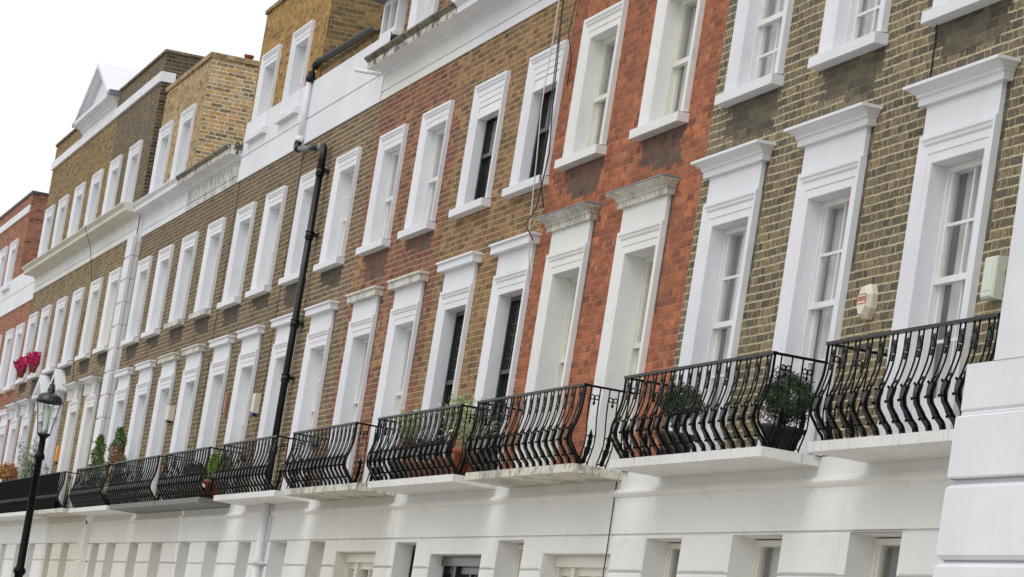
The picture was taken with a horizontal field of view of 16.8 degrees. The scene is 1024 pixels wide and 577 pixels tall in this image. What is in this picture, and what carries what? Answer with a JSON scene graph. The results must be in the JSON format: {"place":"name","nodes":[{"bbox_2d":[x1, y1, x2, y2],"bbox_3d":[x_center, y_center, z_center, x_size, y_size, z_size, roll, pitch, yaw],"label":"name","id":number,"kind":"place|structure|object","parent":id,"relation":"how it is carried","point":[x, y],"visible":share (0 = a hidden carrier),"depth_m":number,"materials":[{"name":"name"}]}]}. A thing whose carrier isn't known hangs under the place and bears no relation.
{"place":"outdoors","nodes":[
{"label":"outdoors","id":0,"kind":"place"},
{"bbox_2d":[0,273,34,464],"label":"terraced house","id":1,"kind":"structure","parent":0,"point":[14,342],"depth_m":86.41,"materials":[{"name":"red brick"}]},
{"bbox_2d":[0,409,9,464],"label":"window","id":2,"kind":"structure","parent":1,"relation":"in","point":[4,414],"depth_m":85.24,"materials":[{"name":"white paint"}]},
{"bbox_2d":[0,328,14,394],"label":"window","id":3,"kind":"structure","parent":1,"relation":"in","point":[9,337],"depth_m":88.45,"materials":[{"name":"white paint"}]},
{"bbox_2d":[2,322,25,391],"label":"window","id":4,"kind":"structure","parent":1,"relation":"in","point":[20,329],"depth_m":86.31,"materials":[{"name":"white paint"}]},
{"bbox_2d":[0,190,48,363],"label":"terraced house","id":5,"kind":"structure","parent":0,"point":[21,223],"depth_m":90.08,"materials":[{"name":"red brick"}]},
{"bbox_2d":[0,246,8,287],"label":"window","id":6,"kind":"structure","parent":5,"relation":"in","point":[4,252],"depth_m":93.19,"materials":[{"name":"white paint"}]},
{"bbox_2d":[0,238,18,292],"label":"window","id":7,"kind":"structure","parent":5,"relation":"in","point":[9,272],"depth_m":91.50,"materials":[{"name":"white paint"}]},
{"bbox_2d":[0,128,82,576],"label":"terraced house","id":8,"kind":"structure","parent":0,"point":[43,269],"depth_m":81.22,"materials":[{"name":"beige brick"}]},
{"bbox_2d":[0,462,19,481],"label":"potted bush","id":9,"kind":"object","parent":8,"relation":"on","point":[11,472],"visible":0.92,"depth_m":80.09,"materials":[{"name":"brown plant"}]},
{"bbox_2d":[0,401,21,481],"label":"window","id":10,"kind":"structure","parent":8,"relation":"in","point":[15,408],"depth_m":82.82,"materials":[{"name":"white paint"}]},
{"bbox_2d":[13,356,27,377],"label":"flower pot","id":11,"kind":"object","parent":8,"relation":"on","point":[20,366],"visible":0.84,"depth_m":82.06,"materials":[{"name":"ceramic"}]},
{"bbox_2d":[14,397,35,478],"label":"window","id":12,"kind":"structure","parent":8,"relation":"in","point":[27,403],"depth_m":80.57,"materials":[{"name":"white paint"}]},
{"bbox_2d":[14,311,38,384],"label":"window","id":13,"kind":"structure","parent":8,"relation":"in","point":[33,318],"depth_m":83.05,"materials":[{"name":"white paint"}]},
{"bbox_2d":[25,350,41,372],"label":"flower pot","id":14,"kind":"object","parent":8,"relation":"on","point":[32,360],"visible":1,"depth_m":79.72,"materials":[{"name":"ceramic"}]},
{"bbox_2d":[27,304,52,379],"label":"window","id":15,"kind":"structure","parent":8,"relation":"in","point":[46,311],"depth_m":80.67,"materials":[{"name":"white paint"}]},
{"bbox_2d":[0,471,80,513],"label":"balcony railing","id":16,"kind":"object","parent":8,"relation":"on","point":[14,495],"visible":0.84,"depth_m":71.92,"materials":[{"name":"black metal"}]},
{"bbox_2d":[37,204,55,256],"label":"window","id":17,"kind":"structure","parent":8,"relation":"in","point":[49,213],"depth_m":83.66,"materials":[{"name":"white paint"}]},
{"bbox_2d":[51,194,69,247],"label":"window","id":18,"kind":"structure","parent":8,"relation":"in","point":[63,203],"depth_m":81.24,"materials":[{"name":"white paint"}]},
{"bbox_2d":[0,63,139,576],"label":"terraced house","id":19,"kind":"structure","parent":0,"point":[95,121],"depth_m":76.04,"materials":[{"name":"beige brick"}]},
{"bbox_2d":[13,437,48,477],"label":"olive tree","id":20,"kind":"object","parent":19,"relation":"on","point":[29,469],"visible":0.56,"depth_m":76.14,"materials":[{"name":"green plant"}]},
{"bbox_2d":[28,375,49,461],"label":"window","id":21,"kind":"structure","parent":19,"relation":"in","point":[42,385],"depth_m":77.98,"materials":[{"name":"white paint"}]},
{"bbox_2d":[40,369,66,474],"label":"window","id":22,"kind":"structure","parent":19,"relation":"in","point":[59,377],"depth_m":75.14,"materials":[{"name":"white paint"}]},
{"bbox_2d":[41,296,68,374],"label":"window","id":23,"kind":"structure","parent":19,"relation":"in","point":[61,306],"depth_m":78.11,"materials":[{"name":"white paint"}]},
{"bbox_2d":[57,287,84,368],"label":"window","id":24,"kind":"structure","parent":19,"relation":"in","point":[78,295],"depth_m":75.50,"materials":[{"name":"white paint"}]},
{"bbox_2d":[67,181,86,236],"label":"window","id":25,"kind":"structure","parent":19,"relation":"in","point":[78,199],"depth_m":78.55,"materials":[{"name":"white paint"}]},
{"bbox_2d":[83,168,103,226],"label":"window","id":26,"kind":"structure","parent":19,"relation":"in","point":[96,182],"depth_m":75.89,"materials":[{"name":"white paint"}]},
{"bbox_2d":[33,49,203,576],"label":"terraced house","id":27,"kind":"structure","parent":0,"point":[114,230],"depth_m":70.30,"materials":[{"name":"beige brick"}]},
{"bbox_2d":[57,380,84,505],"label":"window","id":28,"kind":"structure","parent":27,"relation":"in","point":[75,388],"depth_m":72.72,"materials":[{"name":"white paint"}]},
{"bbox_2d":[66,374,102,508],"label":"window","id":29,"kind":"structure","parent":27,"relation":"in","point":[93,381],"depth_m":70.29,"materials":[{"name":"white paint"}]},
{"bbox_2d":[74,277,103,361],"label":"window","id":30,"kind":"structure","parent":27,"relation":"in","point":[96,286],"depth_m":72.86,"materials":[{"name":"white paint"}]},
{"bbox_2d":[92,267,122,354],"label":"window","id":31,"kind":"structure","parent":27,"relation":"in","point":[114,280],"depth_m":70.26,"materials":[{"name":"white paint"}]},
{"bbox_2d":[101,154,122,214],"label":"window","id":32,"kind":"structure","parent":27,"relation":"in","point":[115,165],"depth_m":73.25,"materials":[{"name":"white paint"}]},
{"bbox_2d":[120,139,143,202],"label":"window","id":33,"kind":"structure","parent":27,"relation":"in","point":[134,155],"depth_m":70.64,"materials":[{"name":"white paint"}]},
{"bbox_2d":[0,0,277,215],"label":"sky","id":34,"kind":"structure","parent":0,"point":[51,51],"materials":[{"name":"white"}]},
{"bbox_2d":[69,52,258,576],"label":"terraced house","id":35,"kind":"structure","parent":0,"point":[208,104],"depth_m":64.69,"materials":[{"name":"brick"}]},
{"bbox_2d":[85,434,106,505],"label":"conifer","id":36,"kind":"object","parent":35,"relation":"on","point":[99,449],"visible":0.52,"depth_m":66.20,"materials":[{"name":"green plant"}]},
{"bbox_2d":[69,464,126,507],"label":"balcony railing","id":37,"kind":"object","parent":35,"relation":"on","point":[83,495],"visible":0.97,"depth_m":64.81,"materials":[{"name":"black metal"}]},
{"bbox_2d":[97,426,127,504],"bbox_3d":[-7.270,3.257,63.545,0.569,1.514,0.693,11,-7,-14],"label":"conifer","id":38,"kind":"object","parent":35,"relation":"on","point":[120,434],"visible":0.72,"depth_m":63.53,"materials":[{"name":"green plant"}]},
{"bbox_2d":[102,367,133,491],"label":"window","id":39,"kind":"structure","parent":35,"relation":"in","point":[124,375],"depth_m":66.97,"materials":[{"name":"white paint"}]},
{"bbox_2d":[120,255,152,346],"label":"window","id":40,"kind":"structure","parent":35,"relation":"in","point":[144,266],"depth_m":67.20,"materials":[{"name":"white paint"}]},
{"bbox_2d":[122,359,156,501],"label":"window","id":41,"kind":"structure","parent":35,"relation":"in","point":[146,368],"depth_m":64.38,"materials":[{"name":"white paint"}]},
{"bbox_2d":[140,244,174,338],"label":"window","id":42,"kind":"structure","parent":35,"relation":"in","point":[165,256],"depth_m":64.76,"materials":[{"name":"white paint"}]},
{"bbox_2d":[148,120,174,193],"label":"window","id":43,"kind":"structure","parent":35,"relation":"in","point":[165,133],"depth_m":67.78,"materials":[{"name":"white paint"}]},
{"bbox_2d":[170,103,196,179],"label":"window","id":44,"kind":"structure","parent":35,"relation":"in","point":[187,118],"depth_m":65.33,"materials":[{"name":"white paint"}]},
{"bbox_2d":[109,143,242,576],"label":"terraced house","id":45,"kind":"structure","parent":0,"point":[210,183],"depth_m":59.95,"materials":[{"name":"brick"}]},
{"bbox_2d":[106,455,187,504],"bbox_3d":[-6.338,3.357,59.880,0.597,0.771,5.100,11,-7,-14],"label":"balcony railing","id":46,"kind":"object","parent":45,"relation":"on","point":[116,490],"visible":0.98,"depth_m":59.63,"materials":[{"name":"black metal"}]},
{"bbox_2d":[139,352,179,501],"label":"window","id":47,"kind":"structure","parent":45,"relation":"in","point":[169,361],"depth_m":61.84,"materials":[{"name":"white paint"}]},
{"bbox_2d":[163,231,199,329],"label":"window","id":48,"kind":"structure","parent":45,"relation":"in","point":[189,243],"depth_m":62.20,"materials":[{"name":"white paint"}]},
{"bbox_2d":[161,343,205,499],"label":"window","id":49,"kind":"structure","parent":45,"relation":"in","point":[194,353],"depth_m":59.31,"materials":[{"name":"white paint"}]},
{"bbox_2d":[188,217,226,320],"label":"window","id":50,"kind":"structure","parent":45,"relation":"in","point":[215,232],"depth_m":59.58,"materials":[{"name":"white paint"}]},
{"bbox_2d":[154,0,384,576],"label":"terraced house","id":51,"kind":"structure","parent":0,"point":[300,37],"depth_m":54.83,"materials":[{"name":"brick"}]},
{"bbox_2d":[157,446,240,499],"bbox_3d":[-4.980,2.970,54.782,0.597,0.771,4.300,11,-7,-14],"label":"balcony railing","id":52,"kind":"object","parent":51,"relation":"on","point":[170,490],"visible":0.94,"depth_m":54.43,"materials":[{"name":"black metal"}]},
{"bbox_2d":[194,334,235,497],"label":"window","id":53,"kind":"structure","parent":51,"relation":"in","point":[222,346],"depth_m":56.65,"materials":[{"name":"white paint"}]},
{"bbox_2d":[203,454,234,498],"bbox_3d":[-4.540,2.908,53.572,0.505,0.739,0.728,11,-7,-14],"label":"potted bush","id":54,"kind":"object","parent":51,"relation":"on","point":[213,470],"visible":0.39,"depth_m":53.38,"materials":[{"name":"green plant"}]},
{"bbox_2d":[216,201,256,309],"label":"window","id":55,"kind":"structure","parent":51,"relation":"in","point":[242,234],"depth_m":56.92,"materials":[{"name":"white paint"}]},
{"bbox_2d":[222,324,265,492],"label":"window","id":56,"kind":"structure","parent":51,"relation":"in","point":[243,386],"depth_m":54.20,"materials":[{"name":"white paint"}]},
{"bbox_2d":[250,393,260,416],"bbox_3d":[-3.869,1.755,52.328,0.100,0.350,0.180,11,-7,-14],"label":"alarm box","id":57,"kind":"object","parent":51,"relation":"attached to","point":[255,404],"visible":1,"depth_m":52.25,"materials":[{"name":"plastic"}]},
{"bbox_2d":[243,44,282,143],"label":"window","id":58,"kind":"structure","parent":51,"relation":"in","point":[270,62],"depth_m":57.38,"materials":[{"name":"white paint"}]},
{"bbox_2d":[245,185,287,298],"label":"window","id":59,"kind":"structure","parent":51,"relation":"in","point":[274,207],"depth_m":54.46,"materials":[{"name":"white paint"}]},
{"bbox_2d":[274,20,315,124],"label":"window","id":60,"kind":"structure","parent":51,"relation":"in","point":[301,43],"depth_m":54.86,"materials":[{"name":"white paint"}]},
{"bbox_2d":[213,0,407,576],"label":"terraced house","id":61,"kind":"structure","parent":0,"point":[315,280],"depth_m":49.53,"materials":[{"name":"brick"}]},
{"bbox_2d":[213,435,307,494],"bbox_3d":[-3.610,2.580,49.641,0.597,0.771,4.330,11,-7,-14],"label":"balcony railing","id":62,"kind":"object","parent":61,"relation":"on","point":[231,474],"visible":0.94,"depth_m":49.29,"materials":[{"name":"black metal"}]},
{"bbox_2d":[249,312,301,491],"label":"window","id":63,"kind":"structure","parent":61,"relation":"in","point":[282,323],"depth_m":51.51,"materials":[{"name":"white paint"}]},
{"bbox_2d":[278,169,322,285],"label":"window","id":64,"kind":"structure","parent":61,"relation":"in","point":[307,181],"depth_m":51.87,"materials":[{"name":"white paint"}]},
{"bbox_2d":[281,300,338,490],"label":"window","id":65,"kind":"structure","parent":61,"relation":"in","point":[322,315],"depth_m":49.01,"materials":[{"name":"white paint"}]},
{"bbox_2d":[313,146,362,272],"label":"window","id":66,"kind":"structure","parent":61,"relation":"in","point":[347,165],"depth_m":49.34,"materials":[{"name":"white paint"}]},
{"bbox_2d":[284,0,475,576],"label":"terraced house","id":67,"kind":"structure","parent":0,"point":[421,63],"depth_m":44.64,"materials":[{"name":"red brick"}]},
{"bbox_2d":[282,422,392,488],"bbox_3d":[-2.275,2.200,44.630,0.597,0.771,4.090,11,-7,-14],"label":"balcony railing","id":68,"kind":"object","parent":67,"relation":"on","point":[313,464],"visible":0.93,"depth_m":44.25,"materials":[{"name":"black metal"}]},
{"bbox_2d":[323,285,384,484],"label":"window","id":69,"kind":"structure","parent":67,"relation":"in","point":[362,325],"depth_m":46.27,"materials":[{"name":"white paint"}]},
{"bbox_2d":[345,554,374,576],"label":"window","id":70,"kind":"structure","parent":67,"relation":"in","point":[359,565],"depth_m":44.38,"materials":[{"name":"beige paint"}]},
{"bbox_2d":[355,123,408,256],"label":"window","id":71,"kind":"structure","parent":67,"relation":"in","point":[391,148],"depth_m":46.56,"materials":[{"name":"white paint"}]},
{"bbox_2d":[362,270,429,483],"bbox_3d":[-1.370,1.207,43.405,0.448,2.745,1.780,11,-7,-14],"label":"window","id":72,"kind":"structure","parent":67,"relation":"in","point":[404,317],"depth_m":43.87,"materials":[{"name":"white paint"}]},
{"bbox_2d":[407,0,438,29],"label":"window","id":73,"kind":"structure","parent":67,"relation":"in","point":[420,10],"depth_m":46.94,"materials":[{"name":"white paint"}]},
{"bbox_2d":[397,99,454,240],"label":"window","id":74,"kind":"structure","parent":67,"relation":"in","point":[436,123],"depth_m":44.17,"materials":[{"name":"white paint"}]},
{"bbox_2d":[368,0,576,576],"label":"terraced house","id":75,"kind":"structure","parent":0,"point":[490,242],"depth_m":39.91,"materials":[{"name":"beige brick"}]},
{"bbox_2d":[390,402,427,478],"bbox_3d":[-1.214,1.845,41.100,0.468,0.969,1.015,11,-7,-14],"label":"potted plant","id":76,"kind":"object","parent":75,"relation":"on","point":[406,411],"visible":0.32,"depth_m":41.02,"materials":[{"name":"green plant"}]},
{"bbox_2d":[366,404,502,480],"bbox_3d":[-0.926,1.816,39.566,0.597,0.771,4.260,11,-7,-14],"label":"balcony railing","id":77,"kind":"object","parent":75,"relation":"on","point":[378,457],"visible":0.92,"depth_m":39.27,"materials":[{"name":"black metal"}]},
{"bbox_2d":[416,251,482,475],"bbox_3d":[-0.691,1.004,40.862,0.449,2.765,1.780,11,-7,-14],"label":"window","id":78,"kind":"structure","parent":75,"relation":"in","point":[460,271],"depth_m":41.32,"materials":[{"name":"white paint"}]},
{"bbox_2d":[433,393,476,474],"bbox_3d":[-0.666,1.660,39.029,0.396,1.021,1.201,10,-7,-9],"label":"potted plant","id":79,"kind":"object","parent":75,"relation":"on","point":[457,396],"visible":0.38,"depth_m":38.95,"materials":[{"name":"green plant"}]},
{"bbox_2d":[441,556,480,576],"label":"window","id":80,"kind":"structure","parent":75,"relation":"in","point":[453,566],"depth_m":39.20,"materials":[{"name":"black paint"}]},
{"bbox_2d":[449,396,499,475],"bbox_3d":[-0.436,1.623,37.911,0.583,0.906,0.746,11,-7,-14],"label":"potted plant","id":81,"kind":"object","parent":75,"relation":"on","point":[456,452],"visible":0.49,"depth_m":37.79,"materials":[{"name":"green plant"}]},
{"bbox_2d":[448,70,510,218],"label":"window","id":82,"kind":"structure","parent":75,"relation":"in","point":[490,96],"depth_m":41.53,"materials":[{"name":"white paint"}]},
{"bbox_2d":[469,231,541,470],"bbox_3d":[-0.036,0.818,38.405,0.449,2.765,1.780,11,-7,-14],"label":"window","id":83,"kind":"structure","parent":75,"relation":"in","point":[510,285],"depth_m":38.86,"materials":[{"name":"white paint"}]},
{"bbox_2d":[501,39,569,198],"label":"window","id":84,"kind":"structure","parent":75,"relation":"in","point":[524,161],"depth_m":39.11,"materials":[{"name":"white paint"}]},
{"bbox_2d":[465,0,729,576],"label":"terraced house","id":85,"kind":"structure","parent":0,"point":[617,219],"depth_m":34.67,"materials":[{"name":"red brick"}]},
{"bbox_2d":[512,545,523,576],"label":"window","id":86,"kind":"structure","parent":85,"relation":"in","point":[519,551],"depth_m":37.00,"materials":[{"name":"beige paint"}]},
{"bbox_2d":[464,383,633,471],"bbox_3d":[0.309,1.464,34.930,0.597,0.771,4.260,11,-7,-14],"label":"balcony railing","id":87,"kind":"object","parent":85,"relation":"on","point":[495,462],"visible":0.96,"depth_m":34.46,"materials":[{"name":"black metal"}]},
{"bbox_2d":[514,201,601,467],"bbox_3d":[0.548,0.599,36.284,0.574,2.885,1.910,11,-7,-14],"label":"window","id":88,"kind":"structure","parent":85,"relation":"in","point":[570,227],"depth_m":36.74,"materials":[{"name":"beige paint"}]},
{"bbox_2d":[555,556,609,576],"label":"window","id":89,"kind":"structure","parent":85,"relation":"in","point":[568,566],"depth_m":34.39,"materials":[{"name":"beige paint"}]},
{"bbox_2d":[554,0,628,170],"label":"window","id":90,"kind":"structure","parent":85,"relation":"in","point":[605,29],"depth_m":37.05,"materials":[{"name":"beige paint"}]},
{"bbox_2d":[582,174,680,471],"bbox_3d":[1.227,0.405,33.730,0.570,2.885,1.910,11,-7,-14],"label":"window","id":91,"kind":"structure","parent":85,"relation":"in","point":[644,204],"depth_m":34.18,"materials":[{"name":"beige paint"}]},
{"bbox_2d":[629,0,705,141],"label":"window","id":92,"kind":"structure","parent":85,"relation":"in","point":[658,115],"depth_m":34.40,"materials":[{"name":"beige paint"}]},
{"bbox_2d":[609,0,920,576],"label":"terraced house","id":93,"kind":"structure","parent":0,"point":[797,165],"depth_m":29.47,"materials":[{"name":"brown brick"}]},
{"bbox_2d":[663,543,680,576],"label":"window","id":94,"kind":"structure","parent":93,"relation":"in","point":[672,549],"depth_m":31.83,"materials":[{"name":"beige paint"}]},
{"bbox_2d":[654,382,706,454],"bbox_3d":[1.477,1.159,30.570,0.485,0.711,0.903,11,-7,-14],"label":"topiary ball","id":95,"kind":"object","parent":93,"relation":"on","point":[671,433],"visible":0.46,"depth_m":30.48,"materials":[{"name":"green plant"}]},
{"bbox_2d":[609,351,824,458],"bbox_3d":[1.706,1.066,29.688,0.597,0.771,4.280,11,-7,-14],"label":"balcony railing","id":96,"kind":"object","parent":93,"relation":"on","point":[626,450],"visible":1,"depth_m":29.21,"materials":[{"name":"black metal"}]},
{"bbox_2d":[669,139,775,451],"bbox_3d":[1.901,0.197,31.071,0.484,2.885,1.890,11,-7,-14],"label":"window","id":97,"kind":"structure","parent":93,"relation":"in","point":[735,174],"depth_m":31.48,"materials":[{"name":"white paint"}]},
{"bbox_2d":[714,0,793,107],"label":"window","id":98,"kind":"structure","parent":93,"relation":"in","point":[743,82],"depth_m":31.72,"materials":[{"name":"white paint"}]},
{"bbox_2d":[751,540,781,576],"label":"window","id":99,"kind":"structure","parent":93,"relation":"in","point":[761,546],"depth_m":29.42,"materials":[{"name":"beige paint"}]},
{"bbox_2d":[756,366,820,451],"bbox_3d":[2.214,0.966,27.968,0.509,0.716,0.798,11,-7,-14],"label":"topiary ball","id":100,"kind":"object","parent":93,"relation":"on","point":[770,399],"visible":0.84,"depth_m":27.88,"materials":[{"name":"green plant"}]},
{"bbox_2d":[757,102,882,455],"bbox_3d":[2.564,0.008,28.575,0.479,2.885,1.890,11,-7,-14],"label":"window","id":101,"kind":"structure","parent":93,"relation":"in","point":[835,144],"depth_m":29.00,"materials":[{"name":"white paint"}]},
{"bbox_2d":[807,0,891,70],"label":"window","id":102,"kind":"structure","parent":93,"relation":"in","point":[839,43],"depth_m":29.24,"materials":[{"name":"white paint"}]},
{"bbox_2d":[856,284,877,319],"bbox_3d":[2.777,0.102,27.213,0.094,0.277,0.238,11,-7,-14],"label":"alarm box","id":103,"kind":"object","parent":93,"relation":"attached to","point":[867,299],"visible":1,"depth_m":27.14,"materials":[{"name":"plastic"}]},
{"bbox_2d":[807,0,1023,576],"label":"terraced house","id":104,"kind":"structure","parent":0,"point":[955,191],"depth_m":26.23,"materials":[{"name":"brown brick"}]},
{"bbox_2d":[870,538,900,576],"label":"window","id":105,"kind":"structure","parent":104,"relation":"in","point":[881,546],"depth_m":26.70,"materials":[{"name":"beige paint"}]},
{"bbox_2d":[809,313,1000,440],"bbox_3d":[2.981,0.703,24.903,0.597,0.771,3.490,11,-7,-14],"label":"balcony railing","id":106,"kind":"object","parent":104,"relation":"on","point":[851,423],"visible":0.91,"depth_m":25.02,"materials":[{"name":"black metal"}]},
{"bbox_2d":[877,54,1020,434],"bbox_3d":[3.280,-0.195,25.896,0.484,2.885,1.890,11,-7,-14],"label":"window","id":107,"kind":"structure","parent":104,"relation":"in","point":[964,105],"depth_m":26.27,"materials":[{"name":"white paint"}]},
{"bbox_2d":[920,0,1000,26],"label":"window","id":108,"kind":"structure","parent":104,"relation":"in","point":[942,11],"depth_m":26.50,"materials":[{"name":"white paint"}]},
{"bbox_2d":[980,255,1007,301],"bbox_3d":[3.431,-0.073,24.765,0.088,0.310,0.220,11,-7,-14],"label":"alarm box","id":109,"kind":"object","parent":104,"relation":"attached to","point":[994,272],"visible":1,"depth_m":24.68,"materials":[{"name":"plastic"}]},
{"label":"pavement","id":110,"kind":"structure","parent":0,"visible":0},
{"bbox_2d":[13,378,62,576],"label":"street lamp","id":111,"kind":"object","parent":110,"relation":"on","point":[51,396],"visible":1,"depth_m":41.84,"materials":[{"name":"black metal"}]},
{"bbox_2d":[933,156,1023,576],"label":"corner block","id":112,"kind":"structure","parent":110,"relation":"on","point":[981,531],"depth_m":22.75,"materials":[{"name":"white paint"}]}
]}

